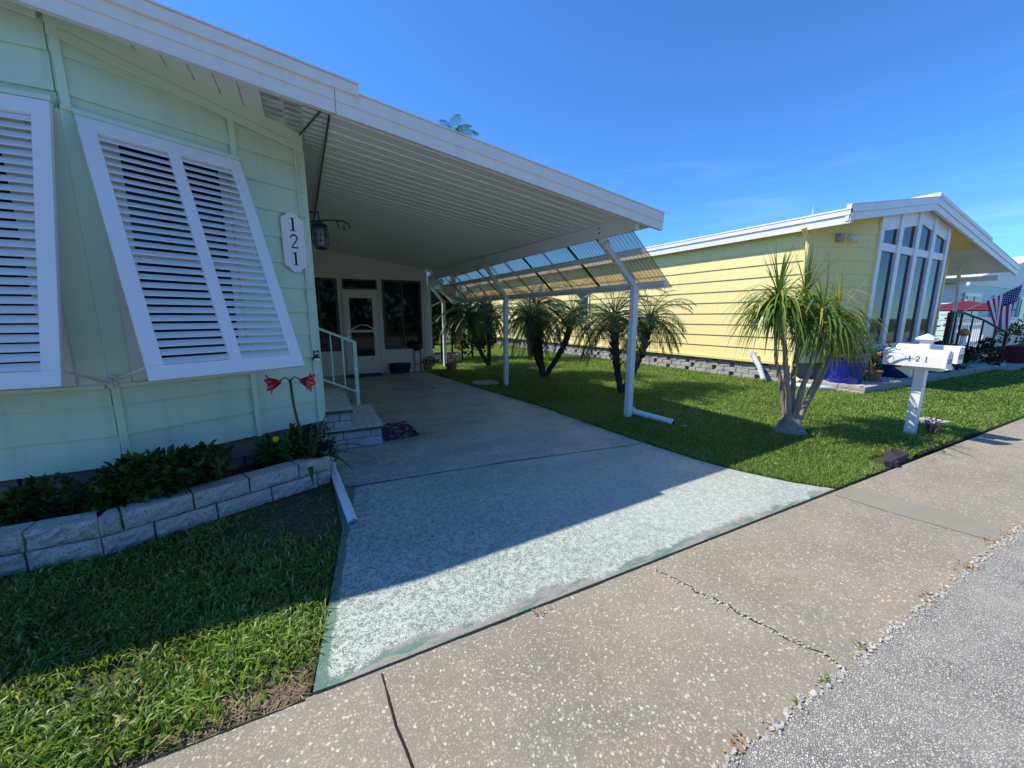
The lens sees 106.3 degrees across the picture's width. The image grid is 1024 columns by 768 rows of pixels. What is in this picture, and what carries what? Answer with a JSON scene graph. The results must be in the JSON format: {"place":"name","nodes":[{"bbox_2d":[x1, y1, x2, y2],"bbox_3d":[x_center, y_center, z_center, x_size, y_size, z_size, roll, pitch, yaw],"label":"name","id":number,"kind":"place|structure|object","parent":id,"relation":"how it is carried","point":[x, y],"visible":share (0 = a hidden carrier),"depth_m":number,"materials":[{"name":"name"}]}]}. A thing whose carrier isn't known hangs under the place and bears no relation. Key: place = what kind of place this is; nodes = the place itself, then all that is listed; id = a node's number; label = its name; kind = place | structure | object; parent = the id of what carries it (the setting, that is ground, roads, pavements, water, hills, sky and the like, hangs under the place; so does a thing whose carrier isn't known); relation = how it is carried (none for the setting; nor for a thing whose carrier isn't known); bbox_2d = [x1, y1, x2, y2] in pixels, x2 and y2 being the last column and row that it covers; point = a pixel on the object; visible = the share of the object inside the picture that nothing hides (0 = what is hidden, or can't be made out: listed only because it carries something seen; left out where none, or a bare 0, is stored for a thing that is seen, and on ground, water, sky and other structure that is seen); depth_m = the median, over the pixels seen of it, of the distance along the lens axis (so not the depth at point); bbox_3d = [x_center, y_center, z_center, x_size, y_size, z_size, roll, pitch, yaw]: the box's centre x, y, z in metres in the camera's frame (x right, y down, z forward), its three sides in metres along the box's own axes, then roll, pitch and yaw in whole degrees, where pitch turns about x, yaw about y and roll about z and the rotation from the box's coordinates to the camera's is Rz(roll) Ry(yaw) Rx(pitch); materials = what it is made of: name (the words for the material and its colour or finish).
{"place":"outdoors","nodes":[
{"label":"outdoors","id":0,"kind":"place"},
{"bbox_2d":[0,479,347,767],"bbox_3d":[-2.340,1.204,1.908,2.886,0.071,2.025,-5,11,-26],"label":"lawn grass","id":1,"kind":"structure","parent":0,"point":[62,610],"depth_m":1.86,"materials":[{"name":"green plant"}]},
{"bbox_2d":[0,434,330,576],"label":"planter wall","id":2,"kind":"structure","parent":1,"relation":"on","point":[51,541],"depth_m":2.67,"materials":[{"name":"grey stone"}]},
{"bbox_2d":[2,449,305,526],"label":"bed soil","id":3,"kind":"structure","parent":2,"relation":"in","point":[244,469],"depth_m":3.53,"materials":[{"name":"brown soil"}]},
{"bbox_2d":[0,471,133,526],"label":"leafy shrub","id":4,"kind":"object","parent":3,"relation":"on","point":[29,498],"visible":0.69,"depth_m":2.54,"materials":[{"name":"green plant"}]},
{"bbox_2d":[75,438,236,513],"bbox_3d":[-2.627,0.678,2.905,0.905,0.516,0.541,-5,11,-26],"label":"leafy shrub","id":5,"kind":"object","parent":3,"relation":"on","point":[136,477],"visible":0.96,"depth_m":2.76,"materials":[{"name":"green plant"}]},
{"bbox_2d":[248,445,288,466],"bbox_3d":[-2.304,0.705,3.697,0.407,0.242,0.269,-5,11,-26],"label":"leafy shrub","id":6,"kind":"object","parent":3,"relation":"on","point":[255,459],"visible":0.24,"depth_m":3.63,"materials":[{"name":"green plant"}]},
{"bbox_2d":[252,422,314,467],"bbox_3d":[-2.124,0.608,3.598,0.505,0.494,0.432,-5,11,-26],"label":"flowering shrub","id":7,"kind":"object","parent":3,"relation":"on","point":[289,453],"visible":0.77,"depth_m":3.53,"materials":[{"name":"green plant"}]},
{"bbox_2d":[292,421,339,461],"bbox_3d":[-1.902,0.589,3.732,0.418,0.445,0.445,-5,11,-26],"label":"fern shrub","id":8,"kind":"object","parent":3,"relation":"on","point":[326,444],"visible":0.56,"depth_m":3.71,"materials":[{"name":"green plant"}]},
{"bbox_2d":[264,373,370,484],"bbox_3d":[-1.707,0.383,3.462,0.866,0.985,0.419,-5,11,-26],"label":"amaryllis","id":9,"kind":"object","parent":3,"relation":"on","point":[307,382],"visible":0.94,"depth_m":3.49,"materials":[{"name":"green plant"}]},
{"bbox_2d":[4,486,340,767],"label":"dry clippings","id":10,"kind":"object","parent":1,"relation":"on","point":[271,701],"visible":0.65,"depth_m":1.60,"materials":[{"name":"plant"}]},
{"bbox_2d":[0,0,508,508],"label":"mobile home","id":11,"kind":"object","parent":1,"relation":"on","point":[156,68],"visible":0.55,"depth_m":2.83,"materials":[{"name":"green"}]},
{"bbox_2d":[0,111,77,386],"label":"window","id":12,"kind":"structure","parent":11,"relation":"in","point":[68,362],"depth_m":2.53,"materials":[{"name":"black glass"}]},
{"bbox_2d":[0,87,114,390],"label":"bahama shutter","id":13,"kind":"object","parent":11,"relation":"attached to","point":[48,371],"visible":1,"depth_m":2.34,"materials":[{"name":"white metal"}]},
{"bbox_2d":[99,137,257,381],"bbox_3d":[-2.635,-0.979,3.113,0.040,1.825,0.870,7,12,34],"label":"window","id":14,"kind":"structure","parent":11,"relation":"in","point":[136,362],"depth_m":3.03,"materials":[{"name":"black glass"}]},
{"bbox_2d":[72,108,303,384],"bbox_3d":[-2.320,-0.938,2.865,0.845,1.850,1.051,7,12,34],"label":"bahama shutter","id":15,"kind":"object","parent":11,"relation":"attached to","point":[93,129],"visible":1,"depth_m":2.77,"materials":[{"name":"white metal"}]},
{"bbox_2d":[280,212,306,272],"bbox_3d":[-2.139,-1.385,3.767,0.021,0.562,0.215,7,12,34],"label":"house number sign","id":16,"kind":"object","parent":11,"relation":"attached to","point":[293,240],"visible":1,"depth_m":3.76,"materials":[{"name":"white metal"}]},
{"bbox_2d":[312,350,320,360],"bbox_3d":[-2.067,-0.298,4.055,0.024,0.120,0.084,7,12,34],"label":"wall ornament","id":17,"kind":"object","parent":11,"relation":"attached to","point":[316,357],"depth_m":4.05,"materials":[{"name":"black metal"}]},
{"bbox_2d":[309,211,328,249],"bbox_3d":[-2.049,-1.629,4.033,0.218,0.402,0.167,-5,11,-26],"label":"wall lantern","id":18,"kind":"object","parent":11,"relation":"attached to","point":[320,239],"depth_m":4.02,"materials":[{"name":"black metal"}]},
{"bbox_2d":[310,219,349,230],"bbox_3d":[-2.222,-1.942,4.662,0.479,0.118,0.048,-5,11,-26],"label":"spot lamp","id":19,"kind":"object","parent":11,"relation":"attached to","point":[344,227],"visible":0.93,"depth_m":4.71,"materials":[{"name":"black metal"}]},
{"bbox_2d":[113,325,1023,695],"bbox_3d":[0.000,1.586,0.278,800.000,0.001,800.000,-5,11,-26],"label":"ground","id":20,"kind":"structure","parent":0,"point":[921,455],"depth_m":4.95,"materials":[{"name":"green plant"}]},
{"bbox_2d":[940,299,1016,317],"bbox_3d":[19.965,-2.580,17.066,2.679,2.300,2.679,-1,10,-4],"label":"patio umbrella","id":21,"kind":"object","parent":20,"relation":"on","point":[964,305],"visible":0.55,"depth_m":16.29,"materials":[{"name":"red fabric"}]},
{"bbox_2d":[935,256,1023,340],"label":"mobile home","id":22,"kind":"object","parent":20,"relation":"on","point":[980,291],"visible":0.18,"depth_m":19.65,"materials":[{"name":"metal"}]},
{"bbox_2d":[960,293,981,317],"bbox_3d":[22.945,-3.717,19.208,2.200,1.600,0.090,-5,11,-26],"label":"window","id":23,"kind":"structure","parent":22,"relation":"in","point":[974,297],"depth_m":19.08,"materials":[{"name":"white glass"}]},
{"bbox_2d":[1016,297,1023,316],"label":"window","id":24,"kind":"structure","parent":22,"relation":"in","point":[1020,310],"depth_m":22.68,"materials":[{"name":"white glass"}]},
{"bbox_2d":[943,317,1023,346],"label":"picket fence","id":25,"kind":"object","parent":20,"relation":"on","point":[988,330],"visible":0.33,"depth_m":15.96,"materials":[{"name":"white wood"}]},
{"bbox_2d":[313,370,834,694],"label":"driveway","id":26,"kind":"structure","parent":0,"point":[428,561],"depth_m":3.09,"materials":[{"name":"paint"}]},
{"bbox_2d":[330,450,358,527],"bbox_3d":[-1.624,0.893,3.576,0.098,0.084,1.767,-6,11,-30],"label":"drain pipe","id":27,"kind":"object","parent":26,"relation":"on","point":[349,513],"visible":0.85,"depth_m":3.17,"materials":[{"name":"plastic"}]},
{"bbox_2d":[322,388,383,449],"bbox_3d":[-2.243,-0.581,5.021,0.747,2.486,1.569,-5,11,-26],"label":"side steps","id":28,"kind":"structure","parent":26,"relation":"on","point":[360,424],"depth_m":4.63,"materials":[{"name":"paint"}]},
{"bbox_2d":[319,328,359,404],"bbox_3d":[-2.507,-0.244,5.558,0.511,1.165,0.050,-5,11,-26],"label":"handrail","id":29,"kind":"object","parent":28,"relation":"attached to","point":[357,390],"visible":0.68,"depth_m":5.59,"materials":[{"name":"white metal"}]},
{"bbox_2d":[343,373,382,377],"bbox_3d":[-3.950,-0.236,10.205,0.950,0.014,0.480,-5,11,-26],"label":"doormat","id":30,"kind":"object","parent":26,"relation":"on","point":[364,375],"visible":0.78,"depth_m":10.14,"materials":[{"name":"rubber"}]},
{"bbox_2d":[312,248,432,376],"bbox_3d":[-3.938,-1.929,10.279,3.600,3.357,0.180,-5,11,-26],"label":"porch enclosure","id":31,"kind":"object","parent":26,"relation":"on","point":[377,311],"visible":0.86,"depth_m":10.33,"materials":[{"name":"white paint"}]},
{"bbox_2d":[314,277,341,351],"bbox_3d":[-4.898,-1.760,9.828,0.860,1.860,0.080,-5,11,-26],"label":"window","id":32,"kind":"structure","parent":31,"relation":"in","point":[325,288],"depth_m":9.89,"materials":[{"name":"black glass"}]},
{"bbox_2d":[342,291,380,373],"bbox_3d":[-4.008,-1.360,10.294,0.840,2.170,0.095,-5,11,-26],"label":"door","id":33,"kind":"structure","parent":31,"relation":"in","point":[360,308],"depth_m":10.30,"materials":[{"name":"white paint"}]},
{"bbox_2d":[381,279,422,348],"bbox_3d":[-3.059,-1.930,10.741,1.060,1.880,0.080,-5,11,-26],"label":"window","id":34,"kind":"structure","parent":31,"relation":"in","point":[401,299],"depth_m":10.72,"materials":[{"name":"black glass"}]},
{"bbox_2d":[388,362,410,373],"bbox_3d":[-3.111,-0.446,10.678,0.630,0.270,0.283,-5,11,-26],"label":"trough planter","id":35,"kind":"object","parent":26,"relation":"on","point":[402,367],"visible":1,"depth_m":10.57,"materials":[{"name":"blue plastic"}]},
{"bbox_2d":[381,421,418,440],"bbox_3d":[-1.572,0.626,5.252,0.452,0.023,0.780,-5,11,-26],"label":"doormat","id":36,"kind":"object","parent":26,"relation":"on","point":[396,430],"visible":0.94,"depth_m":5.17,"materials":[{"name":"fabric"}]},
{"bbox_2d":[413,350,421,369],"bbox_3d":[-2.656,-0.642,10.809,0.239,0.613,0.239,0,10,0],"label":"plant stand","id":37,"kind":"object","parent":26,"relation":"on","point":[420,360],"visible":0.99,"depth_m":10.76,"materials":[{"name":"black metal"}]},
{"bbox_2d":[411,340,423,350],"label":"potted fern","id":38,"kind":"object","parent":37,"relation":"on","point":[417,346],"visible":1,"depth_m":10.62,"materials":[{"name":"green plant"}]},
{"bbox_2d":[421,355,438,371],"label":"potted plant","id":39,"kind":"object","parent":26,"relation":"on","point":[428,366],"visible":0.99,"depth_m":10.79,"materials":[{"name":"green plant"}]},
{"bbox_2d":[346,443,641,487],"bbox_3d":[0.032,0.836,4.151,3.364,0.001,0.065,-4,11,-21],"label":"driveway joint","id":40,"kind":"object","parent":26,"relation":"on","point":[488,464],"visible":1,"depth_m":4.09,"materials":[{"name":"grey concrete"}]},
{"bbox_2d":[136,418,1023,767],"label":"sidewalk","id":41,"kind":"structure","parent":0,"point":[648,666],"depth_m":1.79,"materials":[{"name":"concrete"}]},
{"bbox_2d":[128,698,304,767],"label":"lawn edge","id":42,"kind":"object","parent":41,"relation":"on","point":[161,755],"visible":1,"depth_m":1.42,"materials":[{"name":"brown soil"}]},
{"bbox_2d":[381,673,413,767],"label":"sidewalk joint","id":43,"kind":"object","parent":41,"relation":"on","point":[400,735],"visible":1,"depth_m":1.47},
{"bbox_2d":[316,489,835,693],"bbox_3d":[1.062,1.125,2.543,4.220,0.001,0.020,-5,11,-27],"label":"sidewalk joint","id":44,"kind":"object","parent":41,"relation":"on","point":[503,620],"visible":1,"depth_m":2.03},
{"bbox_2d":[657,570,837,663],"bbox_3d":[1.187,1.210,2.060,0.039,0.001,0.892,-9,13,-41],"label":"sidewalk crack","id":45,"kind":"object","parent":41,"relation":"on","point":[751,619],"visible":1,"depth_m":1.99,"materials":[{"name":"grey concrete"}]},
{"bbox_2d":[532,457,1021,752],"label":"dead leaves","id":46,"kind":"object","parent":41,"relation":"on","point":[732,741],"visible":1,"depth_m":2.12,"materials":[{"name":"brown plant"}]},
{"bbox_2d":[789,693,808,710],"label":"weed","id":47,"kind":"object","parent":41,"relation":"on","point":[795,700],"visible":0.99,"depth_m":1.56,"materials":[{"name":"green plant"}]},
{"bbox_2d":[655,520,1023,767],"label":"shell chips","id":48,"kind":"object","parent":41,"relation":"on","point":[813,692],"visible":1,"depth_m":1.86,"materials":[{"name":"white gravel"}]},
{"bbox_2d":[836,485,1000,541],"bbox_3d":[3.255,1.023,3.122,0.391,0.001,0.911,-7,12,-36],"label":"sidewalk patch","id":49,"kind":"object","parent":41,"relation":"on","point":[958,522],"visible":1,"depth_m":3.06,"materials":[{"name":"concrete"}]},
{"bbox_2d":[153,0,1023,296],"label":"sky","id":50,"kind":"structure","parent":0,"point":[714,116],"materials":[{"name":"blue"}]},
{"bbox_2d":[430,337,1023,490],"bbox_3d":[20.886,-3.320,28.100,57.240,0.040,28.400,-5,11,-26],"label":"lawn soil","id":51,"kind":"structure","parent":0,"point":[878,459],"depth_m":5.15,"materials":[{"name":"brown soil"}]},
{"bbox_2d":[432,319,450,338],"bbox_3d":[-4.618,-3.719,21.893,3.135,2.901,2.807,-5,11,-26],"label":"yard tree","id":52,"kind":"object","parent":51,"relation":"on","point":[439,329],"visible":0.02,"depth_m":21.85,"materials":[{"name":"green plant"}]},
{"bbox_2d":[433,352,460,362],"bbox_3d":[-2.515,-0.961,13.672,1.395,0.270,1.394,-5,11,-26],"label":"stone planter ring","id":53,"kind":"object","parent":51,"relation":"on","point":[453,356],"visible":0.46,"depth_m":13.20,"materials":[{"name":"grey stone"}]},
{"bbox_2d":[445,363,456,371],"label":"potted plant","id":54,"kind":"object","parent":51,"relation":"on","point":[451,367],"visible":0.9,"depth_m":10.86,"materials":[{"name":"ceramic"}]},
{"bbox_2d":[438,114,477,341],"bbox_3d":[-3.454,-8.408,21.881,3.506,12.125,3.422,-5,11,-26],"label":"queen palm","id":55,"kind":"object","parent":51,"relation":"on","point":[458,129],"visible":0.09,"depth_m":20.94,"materials":[{"name":"green plant"}]},
{"bbox_2d":[427,278,500,358],"bbox_3d":[-2.455,-2.347,13.766,4.518,3.021,2.232,-5,11,-26],"label":"hedge","id":56,"kind":"object","parent":51,"relation":"on","point":[436,311],"visible":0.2,"depth_m":13.85,"materials":[{"name":"green plant"}]},
{"bbox_2d":[261,89,675,424],"bbox_3d":[-1.518,-1.448,7.622,4.786,3.344,8.042,-5,11,-26],"label":"carport","id":57,"kind":"object","parent":51,"relation":"on","point":[436,202],"visible":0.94,"depth_m":5.04,"materials":[{"name":"white metal"}]},
{"bbox_2d":[431,272,519,365],"bbox_3d":[-0.954,-2.008,11.971,3.046,2.995,2.498,-5,11,-26],"label":"pygmy date palm","id":58,"kind":"object","parent":51,"relation":"on","point":[486,316],"visible":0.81,"depth_m":11.68,"materials":[{"name":"green plant"}]},
{"bbox_2d":[472,380,498,385],"bbox_3d":[-0.618,-0.021,8.983,0.630,0.045,0.630,-5,11,-26],"label":"utility cover","id":59,"kind":"object","parent":51,"relation":"on","point":[486,382],"visible":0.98,"depth_m":8.96,"materials":[{"name":"concrete"}]},
{"bbox_2d":[508,279,556,358],"bbox_3d":[0.716,-2.369,14.107,2.060,2.952,2.776,7,12,33],"label":"pygmy date palm","id":60,"kind":"object","parent":51,"relation":"on","point":[530,355],"visible":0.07,"depth_m":13.89,"materials":[{"name":"green plant"}]},
{"bbox_2d":[486,270,610,376],"bbox_3d":[0.993,-1.529,9.693,3.283,2.835,2.740,2,10,11],"label":"pygmy date palm","id":61,"kind":"object","parent":51,"relation":"on","point":[536,320],"visible":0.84,"depth_m":9.63,"materials":[{"name":"green plant"}]},
{"bbox_2d":[565,265,697,393],"bbox_3d":[2.474,-1.054,8.001,3.222,2.506,2.046,-9,13,-40],"label":"pygmy date palm","id":62,"kind":"object","parent":51,"relation":"on","point":[614,327],"visible":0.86,"depth_m":7.64,"materials":[{"name":"green plant"}]},
{"bbox_2d":[462,192,1020,382],"bbox_3d":[6.708,-3.973,18.737,12.205,4.466,19.881,-5,11,-26],"label":"mobile home","id":63,"kind":"object","parent":51,"relation":"on","point":[910,254],"visible":0.62,"depth_m":9.83,"materials":[{"name":"yellow"}]},
{"bbox_2d":[573,293,589,314],"bbox_3d":[2.716,-3.118,15.064,0.050,0.950,1.000,-5,11,-26],"label":"side window","id":64,"kind":"structure","parent":63,"relation":"in","point":[587,299],"depth_m":14.87,"materials":[{"name":"white glass"}]},
{"bbox_2d":[750,351,765,378],"bbox_3d":[5.936,-0.458,9.313,0.198,0.649,0.534,-1,10,-3],"label":"vent hose","id":65,"kind":"object","parent":63,"relation":"attached to","point":[758,365],"visible":0.98,"depth_m":9.22,"materials":[{"name":"plastic"}]},
{"bbox_2d":[835,234,861,241],"bbox_3d":[7.365,-3.182,8.372,0.542,0.178,0.235,0,10,0],"label":"flood light","id":66,"kind":"object","parent":63,"relation":"attached to","point":[840,238],"visible":1,"depth_m":8.35,"materials":[{"name":"white metal"}]},
{"bbox_2d":[862,211,951,350],"bbox_3d":[9.848,-2.600,9.531,3.850,3.456,0.100,-5,11,-26],"label":"window frame","id":67,"kind":"structure","parent":63,"relation":"in","point":[912,252],"depth_m":9.49,"materials":[{"name":"white paint"}]},
{"bbox_2d":[963,283,1023,333],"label":"flag","id":68,"kind":"object","parent":63,"relation":"attached to","point":[1001,306],"visible":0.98,"depth_m":12.48,"materials":[{"name":"multicoloured fabric"}]},
{"bbox_2d":[720,235,897,435],"bbox_3d":[3.891,-0.625,5.113,2.766,2.608,1.837,-5,11,-26],"label":"ponytail palm","id":69,"kind":"object","parent":51,"relation":"on","point":[827,323],"visible":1,"depth_m":4.87,"materials":[{"name":"green plant"}]},
{"bbox_2d":[796,383,832,389],"bbox_3d":[6.482,0.053,8.338,0.750,0.110,0.110,9,13,41],"label":"drain pipe","id":70,"kind":"object","parent":51,"relation":"on","point":[825,387],"visible":0.37,"depth_m":8.17,"materials":[{"name":"plastic"}]},
{"bbox_2d":[835,468,888,488],"bbox_3d":[3.446,0.912,3.760,1.050,0.001,0.042,-5,11,-26],"label":"lawn edge","id":71,"kind":"object","parent":51,"relation":"on","point":[861,478],"visible":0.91,"depth_m":3.73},
{"bbox_2d":[796,365,994,393],"bbox_3d":[10.296,-0.260,10.044,7.849,0.150,1.331,-5,11,-26],"label":"bed edging","id":72,"kind":"object","parent":51,"relation":"on","point":[877,387],"visible":0.71,"depth_m":8.44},
{"bbox_2d":[883,447,907,467],"bbox_3d":[4.172,0.807,4.208,0.619,0.085,0.182,-7,12,-34],"label":"edging stub","id":73,"kind":"object","parent":51,"relation":"on","point":[891,460],"visible":0.95,"depth_m":4.15,"materials":[{"name":"concrete"}]},
{"bbox_2d":[809,363,1005,385],"bbox_3d":[10.955,-0.333,10.428,9.130,0.100,1.240,-5,11,-26],"label":"gravel bed","id":74,"kind":"object","parent":51,"relation":"on","point":[1002,364],"visible":0.1,"depth_m":9.95,"materials":[{"name":"white gravel"}]},
{"bbox_2d":[825,326,879,383],"bbox_3d":[7.329,-0.725,8.323,0.866,1.398,1.052,-2,10,-10],"label":"flower pot","id":75,"kind":"object","parent":74,"relation":"on","point":[835,374],"visible":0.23,"depth_m":8.15,"materials":[{"name":"blue ceramic"}]},
{"bbox_2d":[861,346,886,381],"bbox_3d":[8.119,-0.464,8.556,0.606,0.805,0.604,2,10,13],"label":"flower pot","id":76,"kind":"object","parent":74,"relation":"on","point":[875,375],"visible":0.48,"depth_m":8.48,"materials":[{"name":"ceramic"}]},
{"bbox_2d":[827,370,950,385],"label":"marble chips","id":77,"kind":"object","parent":74,"relation":"on","point":[881,379],"visible":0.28,"depth_m":8.73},
{"bbox_2d":[871,343,909,377],"bbox_3d":[9.085,-0.586,9.119,1.020,0.850,0.982,-5,11,-26],"label":"flower pot","id":78,"kind":"object","parent":74,"relation":"on","point":[891,371],"visible":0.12,"depth_m":8.98,"materials":[{"name":"blue ceramic"}]},
{"bbox_2d":[913,341,949,372],"bbox_3d":[11.124,-0.706,10.162,1.185,0.969,0.884,-5,11,-26],"label":"bed shrub","id":79,"kind":"object","parent":74,"relation":"on","point":[939,343],"visible":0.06,"depth_m":9.91,"materials":[{"name":"green plant"}]},
{"bbox_2d":[935,340,975,362],"bbox_3d":[13.270,-0.927,11.611,0.884,0.817,1.138,7,12,35],"label":"bed shrub","id":80,"kind":"object","parent":74,"relation":"on","point":[967,352],"visible":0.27,"depth_m":11.24,"materials":[{"name":"green plant"}]},
{"bbox_2d":[950,344,969,368],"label":"bed shrub","id":81,"kind":"object","parent":74,"relation":"on","point":[960,366],"visible":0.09,"depth_m":10.60,"materials":[{"name":"green plant"}]},
{"bbox_2d":[955,328,970,370],"bbox_3d":[11.890,-0.892,10.172,0.220,1.150,0.220,-5,11,-26],"label":"garden stake lamp","id":82,"kind":"object","parent":74,"relation":"on","point":[964,333],"visible":0.76,"depth_m":10.09,"materials":[{"name":"gold plastic"}]},
{"bbox_2d":[966,337,1012,365],"bbox_3d":[14.503,-0.959,11.755,1.808,0.987,0.898,-5,11,-26],"label":"dark shrub","id":83,"kind":"object","parent":74,"relation":"on","point":[992,356],"visible":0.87,"depth_m":11.59,"materials":[{"name":"green plant"}]},
{"bbox_2d":[895,334,952,433],"bbox_3d":[5.337,0.022,5.038,0.400,1.360,0.440,-5,11,-26],"label":"mailbox post","id":84,"kind":"object","parent":51,"relation":"on","point":[920,374],"visible":0.66,"depth_m":5.01,"materials":[{"name":"white wood"}]},
{"bbox_2d":[882,347,954,368],"bbox_3d":[5.157,-0.339,4.886,0.177,0.223,0.615,-5,11,-26],"label":"mailbox","id":85,"kind":"object","parent":84,"relation":"on","point":[938,359],"visible":0.99,"depth_m":4.82,"materials":[{"name":"white metal"}]},
{"bbox_2d":[943,350,954,368],"bbox_3d":[5.287,-0.295,4.634,0.177,0.223,0.042,-5,11,-26],"label":"door","id":86,"kind":"structure","parent":85,"relation":"in","point":[949,355],"depth_m":4.62,"materials":[{"name":"white metal"}]},
{"bbox_2d":[896,343,965,363],"bbox_3d":[5.476,-0.407,5.045,0.177,0.223,0.620,-5,11,-26],"label":"mailbox","id":87,"kind":"object","parent":84,"relation":"on","point":[958,356],"visible":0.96,"depth_m":4.83,"materials":[{"name":"white metal"}]},
{"bbox_2d":[955,346,965,363],"bbox_3d":[5.606,-0.363,4.791,0.177,0.223,0.042,-5,11,-26],"label":"door","id":88,"kind":"structure","parent":87,"relation":"in","point":[960,351],"depth_m":4.77,"materials":[{"name":"white metal"}]},
{"bbox_2d":[921,414,945,435],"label":"red plant","id":89,"kind":"object","parent":51,"relation":"on","point":[927,425],"visible":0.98,"depth_m":5.08,"materials":[{"name":"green plant"}]},
{"bbox_2d":[919,417,952,424],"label":"paving slab","id":90,"kind":"structure","parent":51,"relation":"on","point":[923,418],"depth_m":5.70,"materials":[{"name":"concrete"}]},
{"bbox_2d":[916,416,1023,454],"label":"lawn edge","id":91,"kind":"object","parent":51,"relation":"on","point":[967,436],"visible":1,"depth_m":5.00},
{"bbox_2d":[727,525,1023,767],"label":"road","id":92,"kind":"structure","parent":0,"point":[941,685],"depth_m":1.58,"materials":[{"name":"grey asphalt"}]},
{"bbox_2d":[816,670,832,685],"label":"weed","id":93,"kind":"object","parent":92,"relation":"on","point":[826,678],"visible":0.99,"depth_m":1.66,"materials":[{"name":"green plant"}]},
{"bbox_2d":[852,638,874,651],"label":"weed","id":94,"kind":"object","parent":92,"relation":"on","point":[866,649],"visible":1,"depth_m":1.83,"materials":[{"name":"green plant"}]},
{"bbox_2d":[982,354,1023,370],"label":"entry path","id":95,"kind":"structure","parent":0,"point":[1012,366],"depth_m":11.77,"materials":[{"name":"concrete"}]},
{"bbox_2d":[952,354,1005,367],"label":"porch steps","id":96,"kind":"structure","parent":95,"relation":"on","point":[974,364],"depth_m":11.44,"materials":[{"name":"concrete"}]},
{"bbox_2d":[942,311,1020,357],"bbox_3d":[14.535,-1.409,11.932,3.728,1.662,0.252,-3,10,-17],"label":"black railing","id":97,"kind":"object","parent":95,"relation":"on","point":[948,326],"visible":0.66,"depth_m":11.71,"materials":[{"name":"metal"}]},
{"bbox_2d":[994,318,1023,362],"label":"potted plant","id":98,"kind":"object","parent":95,"relation":"on","point":[1017,352],"visible":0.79,"depth_m":12.57,"materials":[{"name":"green plant"}]}
]}

